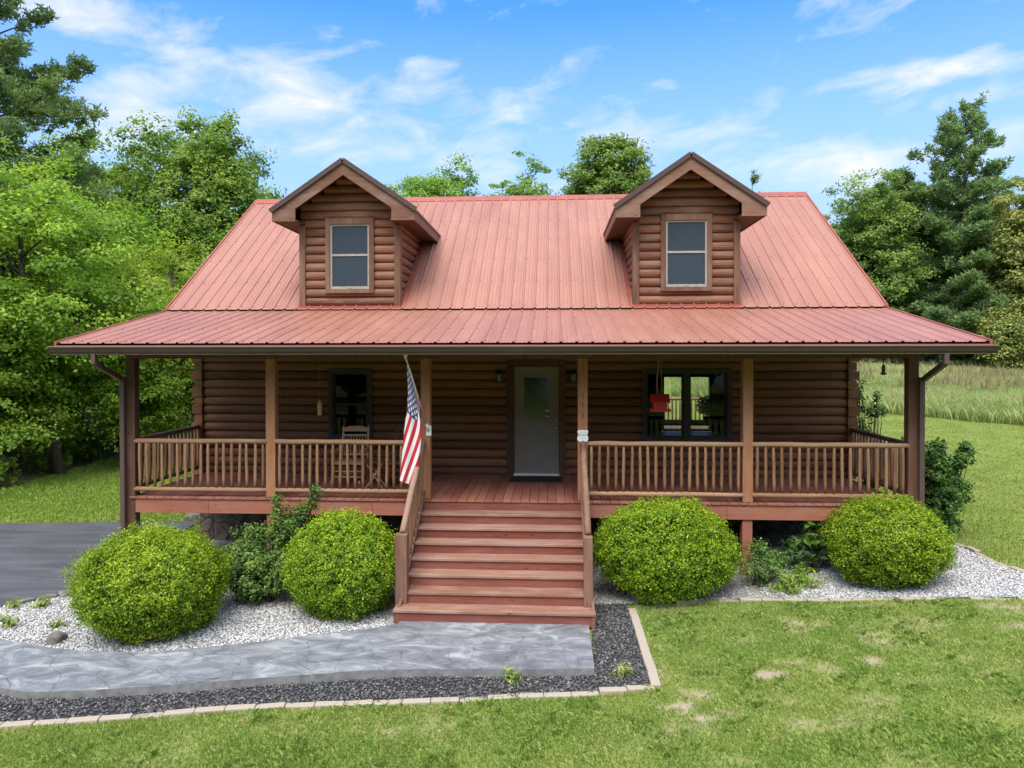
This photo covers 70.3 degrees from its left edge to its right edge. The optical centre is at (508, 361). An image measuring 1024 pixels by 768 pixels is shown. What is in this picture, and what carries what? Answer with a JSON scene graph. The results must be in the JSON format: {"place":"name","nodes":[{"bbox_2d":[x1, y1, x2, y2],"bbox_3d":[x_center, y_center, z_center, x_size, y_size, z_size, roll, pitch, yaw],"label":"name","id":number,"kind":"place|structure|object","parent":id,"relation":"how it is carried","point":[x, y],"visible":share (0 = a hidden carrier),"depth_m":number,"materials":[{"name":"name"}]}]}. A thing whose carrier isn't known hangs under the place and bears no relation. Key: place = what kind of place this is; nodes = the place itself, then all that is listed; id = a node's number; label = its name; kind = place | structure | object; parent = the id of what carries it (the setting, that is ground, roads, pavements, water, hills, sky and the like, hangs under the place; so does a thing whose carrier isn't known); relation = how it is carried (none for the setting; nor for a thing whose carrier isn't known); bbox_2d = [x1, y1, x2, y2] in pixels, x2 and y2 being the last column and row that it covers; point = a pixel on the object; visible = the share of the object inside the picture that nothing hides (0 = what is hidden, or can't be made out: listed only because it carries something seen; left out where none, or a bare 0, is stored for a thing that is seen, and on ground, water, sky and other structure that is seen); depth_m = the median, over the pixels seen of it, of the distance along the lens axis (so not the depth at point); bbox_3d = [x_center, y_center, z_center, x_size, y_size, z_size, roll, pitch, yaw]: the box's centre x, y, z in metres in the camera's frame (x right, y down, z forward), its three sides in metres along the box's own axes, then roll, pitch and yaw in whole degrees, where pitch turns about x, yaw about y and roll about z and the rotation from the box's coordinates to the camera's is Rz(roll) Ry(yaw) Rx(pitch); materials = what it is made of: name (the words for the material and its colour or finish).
{"place":"outdoors","nodes":[
{"label":"outdoors","id":0,"kind":"place"},
{"bbox_2d":[0,521,199,605],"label":"driveway","id":1,"kind":"structure","parent":0,"point":[35,558],"depth_m":13.52,"materials":[{"name":"asphalt"}]},
{"bbox_2d":[0,433,199,535],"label":"mown grass","id":2,"kind":"structure","parent":0,"point":[11,495],"depth_m":18.57,"materials":[{"name":"plant"}]},
{"bbox_2d":[0,621,594,699],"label":"path","id":3,"kind":"structure","parent":0,"point":[402,649],"depth_m":8.47,"materials":[{"name":"stone"}]},
{"bbox_2d":[0,376,1023,767],"bbox_3d":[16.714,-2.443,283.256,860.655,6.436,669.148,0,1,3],"label":"ground","id":4,"kind":"structure","parent":0,"point":[26,476],"depth_m":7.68,"materials":[{"name":"plant"}]},
{"bbox_2d":[0,455,21,489],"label":"brush","id":5,"kind":"object","parent":4,"relation":"on","point":[4,467],"visible":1,"depth_m":19.56,"materials":[{"name":"green plant"}]},
{"bbox_2d":[0,720,35,729],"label":"edging block","id":6,"kind":"structure","parent":4,"relation":"on","point":[16,724],"depth_m":7.13,"materials":[{"name":"concrete"}]},
{"bbox_2d":[0,305,82,460],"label":"maple tree","id":7,"kind":"object","parent":4,"relation":"on","point":[12,430],"visible":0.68,"depth_m":20.18,"materials":[{"name":"green plant"}]},
{"bbox_2d":[19,440,72,474],"bbox_3d":[-14.029,2.870,21.968,1.498,1.107,0.909,0,1,-17],"label":"brush","id":8,"kind":"object","parent":4,"relation":"on","point":[40,460],"visible":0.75,"depth_m":21.93,"materials":[{"name":"green plant"}]},
{"bbox_2d":[32,718,67,727],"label":"edging block","id":9,"kind":"structure","parent":4,"relation":"on","point":[48,721],"depth_m":7.18,"materials":[{"name":"concrete"}]},
{"bbox_2d":[0,300,123,461],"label":"maple tree","id":10,"kind":"object","parent":4,"relation":"on","point":[62,366],"visible":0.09,"depth_m":22.65,"materials":[{"name":"green plant"}]},
{"bbox_2d":[0,169,129,446],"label":"maple tree","id":11,"kind":"object","parent":4,"relation":"on","point":[40,244],"visible":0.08,"depth_m":23.99,"materials":[{"name":"green plant"}]},
{"bbox_2d":[0,0,138,321],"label":"pine tree","id":12,"kind":"object","parent":4,"relation":"on","point":[22,94],"visible":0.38,"depth_m":25.53,"materials":[{"name":"green plant"}]},
{"bbox_2d":[12,125,136,304],"bbox_3d":[-18.854,-3.586,29.909,7.383,12.483,7.080,0,1,3],"label":"oak tree","id":13,"kind":"object","parent":4,"relation":"on","point":[107,140],"visible":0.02,"depth_m":29.72,"materials":[{"name":"green plant"}]},
{"bbox_2d":[57,114,100,430],"bbox_3d":[-17.252,-3.496,29.032,2.536,12.780,2.376,0,1,13],"label":"slender tree","id":14,"kind":"object","parent":4,"relation":"on","point":[87,241],"visible":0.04,"depth_m":28.95,"materials":[{"name":"green plant"}]},
{"bbox_2d":[66,715,100,724],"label":"edging block","id":15,"kind":"structure","parent":4,"relation":"on","point":[85,719],"depth_m":7.23,"materials":[{"name":"concrete"}]},
{"bbox_2d":[0,130,172,476],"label":"maple tree","id":16,"kind":"object","parent":4,"relation":"on","point":[15,291],"visible":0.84,"depth_m":20.98,"materials":[{"name":"green plant"}]},
{"bbox_2d":[60,423,113,460],"bbox_3d":[-14.466,2.729,24.846,1.697,1.278,1.122,0,1,3],"label":"brush","id":17,"kind":"object","parent":4,"relation":"on","point":[93,455],"visible":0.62,"depth_m":24.82,"materials":[{"name":"green plant"}]},
{"bbox_2d":[40,195,187,443],"bbox_3d":[-15.062,-1.586,28.276,5.464,9.911,5.736,0,1,3],"label":"oak tree","id":18,"kind":"object","parent":4,"relation":"on","point":[139,226],"visible":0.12,"depth_m":27.82,"materials":[{"name":"green plant"}]},
{"bbox_2d":[99,713,132,722],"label":"edging block","id":19,"kind":"structure","parent":4,"relation":"on","point":[108,718],"depth_m":7.29,"materials":[{"name":"concrete"}]},
{"bbox_2d":[56,125,187,422],"bbox_3d":[-17.359,-3.584,31.479,6.134,12.904,5.078,0,1,30],"label":"oak tree","id":20,"kind":"object","parent":4,"relation":"on","point":[122,190],"visible":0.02,"depth_m":31.53,"materials":[{"name":"green plant"}]},
{"bbox_2d":[79,163,171,256],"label":"oak tree","id":21,"kind":"object","parent":4,"relation":"on","point":[108,169],"visible":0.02,"depth_m":37.52,"materials":[{"name":"green plant"}]},
{"bbox_2d":[71,355,192,456],"bbox_3d":[-12.098,1.291,23.691,3.584,4.686,4.069,0,1,3],"label":"maple tree","id":22,"kind":"object","parent":4,"relation":"on","point":[112,384],"visible":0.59,"depth_m":23.08,"materials":[{"name":"green plant"}]},
{"bbox_2d":[83,246,193,450],"bbox_3d":[-13.410,-0.364,27.056,5.285,7.915,5.386,0,1,3],"label":"maple tree","id":23,"kind":"object","parent":4,"relation":"on","point":[153,272],"visible":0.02,"depth_m":26.81,"materials":[{"name":"green plant"}]},
{"bbox_2d":[59,515,235,645],"bbox_3d":[-4.692,2.827,9.627,1.876,1.565,2.096,0,1,3],"label":"boxwood shrub","id":24,"kind":"object","parent":4,"relation":"on","point":[189,569],"visible":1,"depth_m":9.06,"materials":[{"name":"green plant"}]},
{"bbox_2d":[132,712,163,719],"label":"edging block","id":25,"kind":"structure","parent":4,"relation":"on","point":[149,714],"depth_m":7.36,"materials":[{"name":"concrete"}]},
{"bbox_2d":[85,230,212,457],"bbox_3d":[-11.982,-0.445,25.363,5.557,8.126,5.693,-1,1,-40],"label":"maple tree","id":26,"kind":"object","parent":4,"relation":"on","point":[163,283],"visible":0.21,"depth_m":24.69,"materials":[{"name":"green plant"}]},
{"bbox_2d":[163,708,195,717],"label":"edging block","id":27,"kind":"structure","parent":4,"relation":"on","point":[181,712],"depth_m":7.39,"materials":[{"name":"concrete"}]},
{"bbox_2d":[101,102,286,293],"bbox_3d":[-14.555,-4.192,34.202,8.075,15.350,7.961,0,1,35],"label":"oak tree","id":28,"kind":"object","parent":4,"relation":"on","point":[208,165],"visible":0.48,"depth_m":32.44,"materials":[{"name":"green plant"}]},
{"bbox_2d":[170,225,230,368],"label":"oak tree","id":29,"kind":"object","parent":4,"relation":"on","point":[206,254],"visible":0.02,"depth_m":30.78,"materials":[{"name":"green plant"}]},
{"bbox_2d":[194,706,225,714],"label":"edging block","id":30,"kind":"structure","parent":4,"relation":"on","point":[198,710],"depth_m":7.43,"materials":[{"name":"concrete"}]},
{"bbox_2d":[0,540,420,651],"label":"gravel bed base","id":31,"kind":"object","parent":4,"relation":"on","point":[222,542],"visible":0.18,"depth_m":9.83,"materials":[{"name":"gravel"}]},
{"bbox_2d":[0,612,19,629],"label":"weed","id":32,"kind":"object","parent":31,"relation":"on","point":[8,620],"visible":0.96,"depth_m":9.72,"materials":[{"name":"green plant"}]},
{"bbox_2d":[6,596,22,608],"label":"weed","id":33,"kind":"object","parent":31,"relation":"on","point":[14,603],"visible":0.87,"depth_m":10.46,"materials":[{"name":"green plant"}]},
{"bbox_2d":[30,594,50,608],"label":"weed","id":34,"kind":"object","parent":31,"relation":"on","point":[40,604],"visible":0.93,"depth_m":10.48,"materials":[{"name":"green plant"}]},
{"bbox_2d":[45,631,67,644],"bbox_3d":[-5.760,3.521,9.272,0.176,0.144,0.272,0,1,-2],"label":"rock","id":35,"kind":"object","parent":31,"relation":"on","point":[55,637],"visible":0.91,"depth_m":9.17,"materials":[{"name":"stone"}]},
{"bbox_2d":[46,616,68,627],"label":"weed","id":36,"kind":"object","parent":31,"relation":"on","point":[57,624],"visible":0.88,"depth_m":9.71,"materials":[{"name":"green plant"}]},
{"bbox_2d":[225,704,255,711],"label":"edging block","id":37,"kind":"structure","parent":4,"relation":"on","point":[233,708],"depth_m":7.47,"materials":[{"name":"concrete"}]},
{"bbox_2d":[216,483,324,605],"bbox_3d":[-3.605,2.716,10.712,1.713,1.762,0.992,0,1,-10],"label":"holly shrub","id":38,"kind":"object","parent":4,"relation":"on","point":[249,577],"visible":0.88,"depth_m":10.65,"materials":[{"name":"green plant"}]},
{"bbox_2d":[255,702,285,709],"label":"edging block","id":39,"kind":"structure","parent":4,"relation":"on","point":[273,705],"depth_m":7.51,"materials":[{"name":"concrete"}]},
{"bbox_2d":[285,702,314,709],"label":"edging block","id":40,"kind":"structure","parent":4,"relation":"on","point":[304,705],"depth_m":7.52,"materials":[{"name":"concrete"}]},
{"bbox_2d":[0,603,649,722],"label":"gravel bed base","id":41,"kind":"object","parent":4,"relation":"on","point":[399,688],"visible":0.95,"depth_m":7.93,"materials":[{"name":"gravel"}]},
{"bbox_2d":[607,659,634,678],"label":"weed","id":42,"kind":"object","parent":41,"relation":"on","point":[625,672],"visible":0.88,"depth_m":8.15,"materials":[{"name":"green plant"}]},
{"bbox_2d":[314,701,343,708],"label":"edging block","id":43,"kind":"structure","parent":4,"relation":"on","point":[319,704],"depth_m":7.56,"materials":[{"name":"concrete"}]},
{"bbox_2d":[279,504,410,622],"bbox_3d":[-2.321,2.824,10.301,1.895,1.550,1.653,0,1,3],"label":"boxwood shrub","id":44,"kind":"object","parent":4,"relation":"on","point":[321,563],"visible":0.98,"depth_m":9.84,"materials":[{"name":"green plant"}]},
{"bbox_2d":[344,699,372,707],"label":"edging block","id":45,"kind":"structure","parent":4,"relation":"on","point":[361,702],"depth_m":7.59,"materials":[{"name":"concrete"}]},
{"bbox_2d":[373,699,401,706],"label":"edging block","id":46,"kind":"structure","parent":4,"relation":"on","point":[393,702],"depth_m":7.60,"materials":[{"name":"concrete"}]},
{"bbox_2d":[402,698,430,705],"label":"edging block","id":47,"kind":"structure","parent":4,"relation":"on","point":[419,701],"depth_m":7.62,"materials":[{"name":"concrete"}]},
{"bbox_2d":[384,148,482,196],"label":"oak tree","id":48,"kind":"object","parent":4,"relation":"on","point":[431,186],"visible":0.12,"depth_m":50.53,"materials":[{"name":"green plant"}]},
{"bbox_2d":[431,697,458,704],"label":"edging block","id":49,"kind":"structure","parent":4,"relation":"on","point":[439,700],"depth_m":7.64,"materials":[{"name":"concrete"}]},
{"bbox_2d":[459,697,486,703],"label":"edging block","id":50,"kind":"structure","parent":4,"relation":"on","point":[467,698],"depth_m":7.69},
{"bbox_2d":[487,694,515,700],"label":"edging block","id":51,"kind":"structure","parent":4,"relation":"on","point":[497,697],"depth_m":7.73,"materials":[{"name":"concrete"}]},
{"bbox_2d":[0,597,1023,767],"bbox_3d":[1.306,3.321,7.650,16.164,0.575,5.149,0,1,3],"label":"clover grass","id":52,"kind":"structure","parent":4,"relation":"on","point":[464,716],"depth_m":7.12,"materials":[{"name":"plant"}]},
{"bbox_2d":[502,666,523,685],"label":"weed","id":53,"kind":"object","parent":4,"relation":"on","point":[511,678],"visible":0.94,"depth_m":8.07,"materials":[{"name":"green plant"}]},
{"bbox_2d":[483,150,552,195],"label":"oak tree","id":54,"kind":"object","parent":4,"relation":"on","point":[516,190],"visible":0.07,"depth_m":52.44,"materials":[{"name":"green plant"}]},
{"bbox_2d":[47,152,998,628],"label":"log house","id":55,"kind":"structure","parent":4,"relation":"on","point":[529,334],"depth_m":13.57,"materials":[{"name":"wood"}]},
{"bbox_2d":[317,359,321,415],"bbox_3d":[-3.246,0.166,12.464,0.100,1.500,0.100,0,1,3],"label":"hanging feeder","id":56,"kind":"object","parent":55,"relation":"hanging from","point":[319,407],"visible":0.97,"depth_m":12.45,"materials":[{"name":"brown wood"}]},
{"bbox_2d":[330,425,369,484],"bbox_3d":[-2.789,1.653,12.887,0.590,1.032,0.866,0,1,3],"label":"rocking chair","id":57,"kind":"object","parent":55,"relation":"on","point":[355,428],"visible":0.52,"depth_m":13.09,"materials":[{"name":"brown wood"}]},
{"bbox_2d":[325,218,374,292],"bbox_3d":[-3.047,-2.034,13.964,0.940,1.430,0.135,0,1,3],"label":"window","id":58,"kind":"structure","parent":55,"relation":"in","point":[349,242],"depth_m":13.93,"materials":[{"name":"plastic"}]},
{"bbox_2d":[328,369,373,439],"bbox_3d":[-3.073,0.834,14.180,0.860,1.410,0.180,0,1,3],"label":"window","id":59,"kind":"structure","parent":55,"relation":"in","point":[332,373],"depth_m":14.11,"materials":[{"name":"brown wood"}]},
{"bbox_2d":[364,460,384,487],"bbox_3d":[-2.331,1.956,12.678,0.360,0.466,0.280,0,1,3],"label":"side table","id":60,"kind":"object","parent":55,"relation":"on","point":[376,472],"visible":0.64,"depth_m":12.60,"materials":[{"name":"brown wood"}]},
{"bbox_2d":[385,424,404,484],"bbox_3d":[-1.837,1.652,12.901,0.590,1.032,0.866,0,1,3],"label":"rocking chair","id":61,"kind":"object","parent":55,"relation":"on","point":[401,428],"visible":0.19,"depth_m":13.10,"materials":[{"name":"brown wood"}]},
{"bbox_2d":[400,355,430,484],"bbox_3d":[-1.494,0.873,11.159,0.361,2.090,0.953,0,1,10],"label":"flag","id":62,"kind":"object","parent":55,"relation":"attached to","point":[411,450],"visible":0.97,"depth_m":11.04,"materials":[{"name":"multicoloured fabric"}]},
{"bbox_2d":[509,476,561,481],"bbox_3d":[0.500,2.164,13.442,0.960,0.014,0.540,0,1,3],"label":"door mat","id":63,"kind":"object","parent":55,"relation":"on","point":[535,479],"depth_m":13.36,"materials":[{"name":"rubber"}]},
{"bbox_2d":[506,360,565,475],"bbox_3d":[0.518,1.062,13.963,1.135,2.209,0.230,0,1,3],"label":"front door","id":64,"kind":"structure","parent":55,"relation":"in","point":[535,389],"depth_m":13.93,"materials":[{"name":"grey paint"}]},
{"bbox_2d":[577,429,587,441],"bbox_3d":[1.161,1.164,11.432,0.176,0.211,0.018,0,1,3],"label":"security sign","id":65,"kind":"object","parent":55,"relation":"attached to","point":[582,435],"visible":1,"depth_m":11.43,"materials":[{"name":"white plastic"}]},
{"bbox_2d":[649,358,670,411],"bbox_3d":[2.542,0.102,12.267,0.340,1.460,0.309,0,1,3],"label":"bird feeder","id":66,"kind":"object","parent":55,"relation":"hanging from","point":[659,402],"visible":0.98,"depth_m":12.20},
{"bbox_2d":[660,214,711,290],"bbox_3d":[3.306,-2.037,13.585,0.940,1.430,0.135,0,1,3],"label":"window","id":67,"kind":"structure","parent":55,"relation":"in","point":[686,239],"depth_m":13.55,"materials":[{"name":"plastic"}]},
{"bbox_2d":[648,420,723,425],"bbox_3d":[4.032,1.759,16.904,2.600,0.750,1.000,0,1,3],"label":"dining table","id":68,"kind":"object","parent":55,"relation":"on","point":[693,423],"visible":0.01,"depth_m":16.45,"materials":[{"name":"brown wood"}]},
{"bbox_2d":[696,395,716,421],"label":"potted plant","id":69,"kind":"object","parent":68,"relation":"on","point":[705,406],"visible":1,"depth_m":16.70,"materials":[{"name":"green plant"}]},
{"bbox_2d":[641,368,731,441],"bbox_3d":[3.355,0.826,13.796,1.680,1.420,0.180,0,1,3],"label":"window","id":70,"kind":"structure","parent":55,"relation":"in","point":[685,436],"depth_m":13.72,"materials":[{"name":"brown wood"}]},
{"bbox_2d":[662,376,711,430],"bbox_3d":[5.335,1.222,21.855,1.510,1.700,0.150,0,1,3],"label":"window","id":71,"kind":"structure","parent":55,"relation":"in","point":[709,377],"depth_m":21.78,"materials":[{"name":"black glass"}]},
{"bbox_2d":[516,693,543,699],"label":"edging block","id":72,"kind":"structure","parent":4,"relation":"on","point":[521,696],"depth_m":7.74,"materials":[{"name":"concrete"}]},
{"bbox_2d":[544,692,571,698],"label":"edging block","id":73,"kind":"structure","parent":4,"relation":"on","point":[558,694],"depth_m":7.77,"materials":[{"name":"concrete"}]},
{"bbox_2d":[571,691,599,698],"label":"edging block","id":74,"kind":"structure","parent":4,"relation":"on","point":[577,694],"depth_m":7.78,"materials":[{"name":"concrete"}]},
{"bbox_2d":[555,132,655,194],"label":"oak tree","id":75,"kind":"object","parent":4,"relation":"on","point":[608,171],"visible":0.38,"depth_m":49.29,"materials":[{"name":"green plant"}]},
{"bbox_2d":[599,687,626,695],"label":"edging block","id":76,"kind":"structure","parent":4,"relation":"on","point":[605,690],"depth_m":7.78,"materials":[{"name":"concrete"}]},
{"bbox_2d":[626,685,654,691],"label":"edging block","id":77,"kind":"structure","parent":4,"relation":"on","point":[631,688],"depth_m":7.81,"materials":[{"name":"concrete"}]},
{"bbox_2d":[635,631,646,640],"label":"edging block","id":78,"kind":"structure","parent":4,"relation":"on","point":[640,635],"depth_m":9.20,"materials":[{"name":"concrete"}]},
{"bbox_2d":[638,641,649,650],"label":"edging block","id":79,"kind":"structure","parent":4,"relation":"on","point":[643,646],"depth_m":8.89,"materials":[{"name":"concrete"}]},
{"bbox_2d":[641,651,652,661],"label":"edging block","id":80,"kind":"structure","parent":4,"relation":"on","point":[646,655],"depth_m":8.61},
{"bbox_2d":[644,660,656,673],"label":"edging block","id":81,"kind":"structure","parent":4,"relation":"on","point":[650,666],"depth_m":8.26,"materials":[{"name":"concrete"}]},
{"bbox_2d":[648,672,660,686],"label":"edging block","id":82,"kind":"structure","parent":4,"relation":"on","point":[653,678],"depth_m":7.96,"materials":[{"name":"concrete"}]},
{"bbox_2d":[592,493,744,605],"bbox_3d":[2.273,2.708,10.672,2.364,1.573,1.596,0,1,3],"label":"boxwood shrub","id":83,"kind":"object","parent":4,"relation":"on","point":[628,554],"visible":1,"depth_m":10.23,"materials":[{"name":"green plant"}]},
{"bbox_2d":[675,599,696,604],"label":"edging block","id":84,"kind":"structure","parent":4,"relation":"on","point":[683,602],"depth_m":10.33,"materials":[{"name":"concrete"}]},
{"bbox_2d":[739,597,761,601],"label":"edging block","id":85,"kind":"structure","parent":4,"relation":"on","point":[743,599],"depth_m":10.24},
{"bbox_2d":[748,169,761,191],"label":"pine tree","id":86,"kind":"object","parent":4,"relation":"on","point":[754,178],"visible":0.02,"depth_m":55.64,"materials":[{"name":"green plant"}]},
{"bbox_2d":[734,537,796,589],"bbox_3d":[3.810,3.025,10.946,0.948,0.749,0.703,0,1,-28],"label":"rose bush","id":87,"kind":"object","parent":4,"relation":"on","point":[761,572],"visible":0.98,"depth_m":10.87,"materials":[{"name":"green plant"}]},
{"bbox_2d":[593,534,1023,604],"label":"gravel bed base","id":88,"kind":"object","parent":4,"relation":"on","point":[774,540],"visible":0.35,"depth_m":10.73,"materials":[{"name":"gravel"}]},
{"bbox_2d":[768,574,802,597],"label":"weed","id":89,"kind":"object","parent":88,"relation":"on","point":[782,586],"visible":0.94,"depth_m":10.47,"materials":[{"name":"green plant"}]},
{"bbox_2d":[774,561,828,590],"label":"weed","id":90,"kind":"object","parent":88,"relation":"on","point":[802,576],"visible":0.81,"depth_m":10.68,"materials":[{"name":"green plant"}]},
{"bbox_2d":[779,521,830,572],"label":"laurel shrub","id":91,"kind":"object","parent":88,"relation":"on","point":[812,542],"visible":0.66,"depth_m":11.33,"materials":[{"name":"green plant"}]},
{"bbox_2d":[829,598,852,601],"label":"edging block","id":92,"kind":"structure","parent":4,"relation":"on","point":[839,599],"depth_m":10.06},
{"bbox_2d":[668,360,1023,425],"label":"field grass","id":93,"kind":"structure","parent":4,"relation":"on","point":[1000,404],"depth_m":31.09,"materials":[{"name":"plant"}]},
{"bbox_2d":[670,358,1023,407],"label":"seed heads","id":94,"kind":"object","parent":4,"relation":"on","point":[1001,372],"visible":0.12,"depth_m":39.75,"materials":[{"name":"plant"}]},
{"bbox_2d":[856,380,887,489],"bbox_3d":[6.871,1.748,13.873,0.841,2.847,0.667,0,1,3],"label":"slender shrub","id":95,"kind":"object","parent":4,"relation":"on","point":[878,413],"visible":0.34,"depth_m":13.80,"materials":[{"name":"green plant"}]},
{"bbox_2d":[821,166,940,315],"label":"oak tree","id":96,"kind":"object","parent":4,"relation":"on","point":[873,245],"visible":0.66,"depth_m":52.78,"materials":[{"name":"green plant"}]},
{"bbox_2d":[816,490,960,591],"bbox_3d":[5.554,2.581,10.672,1.904,1.413,1.703,0,1,3],"label":"boxwood shrub","id":97,"kind":"object","parent":4,"relation":"on","point":[886,546],"visible":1,"depth_m":10.22,"materials":[{"name":"green plant"}]},
{"bbox_2d":[854,163,950,362],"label":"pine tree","id":98,"kind":"object","parent":4,"relation":"on","point":[907,178],"visible":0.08,"depth_m":55.42,"materials":[{"name":"green plant"}]},
{"bbox_2d":[900,436,976,535],"bbox_3d":[7.486,2.142,12.660,1.099,2.012,0.961,0,1,-24],"label":"laurel shrub","id":99,"kind":"object","parent":4,"relation":"on","point":[945,491],"visible":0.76,"depth_m":12.50,"materials":[{"name":"green plant"}]},
{"bbox_2d":[862,88,1023,366],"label":"pine tree","id":100,"kind":"object","parent":4,"relation":"on","point":[965,293],"visible":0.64,"depth_m":51.52,"materials":[{"name":"green plant"}]},
{"bbox_2d":[934,176,1016,281],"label":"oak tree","id":101,"kind":"object","parent":4,"relation":"on","point":[972,222],"visible":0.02,"depth_m":58.38,"materials":[{"name":"green plant"}]},
{"bbox_2d":[972,304,1023,370],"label":"olive tree","id":102,"kind":"object","parent":4,"relation":"on","point":[1001,324],"visible":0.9,"depth_m":46.68,"materials":[{"name":"green plant"}]},
{"bbox_2d":[976,175,1023,360],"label":"deciduous tree","id":103,"kind":"object","parent":4,"relation":"on","point":[1008,280],"visible":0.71,"depth_m":48.11,"materials":[{"name":"green plant"}]},
{"bbox_2d":[0,0,1023,257],"label":"sky","id":104,"kind":"structure","parent":0,"point":[805,95],"materials":[{"name":"blue"}]},
{"bbox_2d":[665,409,1023,568],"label":"mown grass","id":105,"kind":"structure","parent":0,"point":[997,510],"depth_m":16.65,"materials":[{"name":"plant"}]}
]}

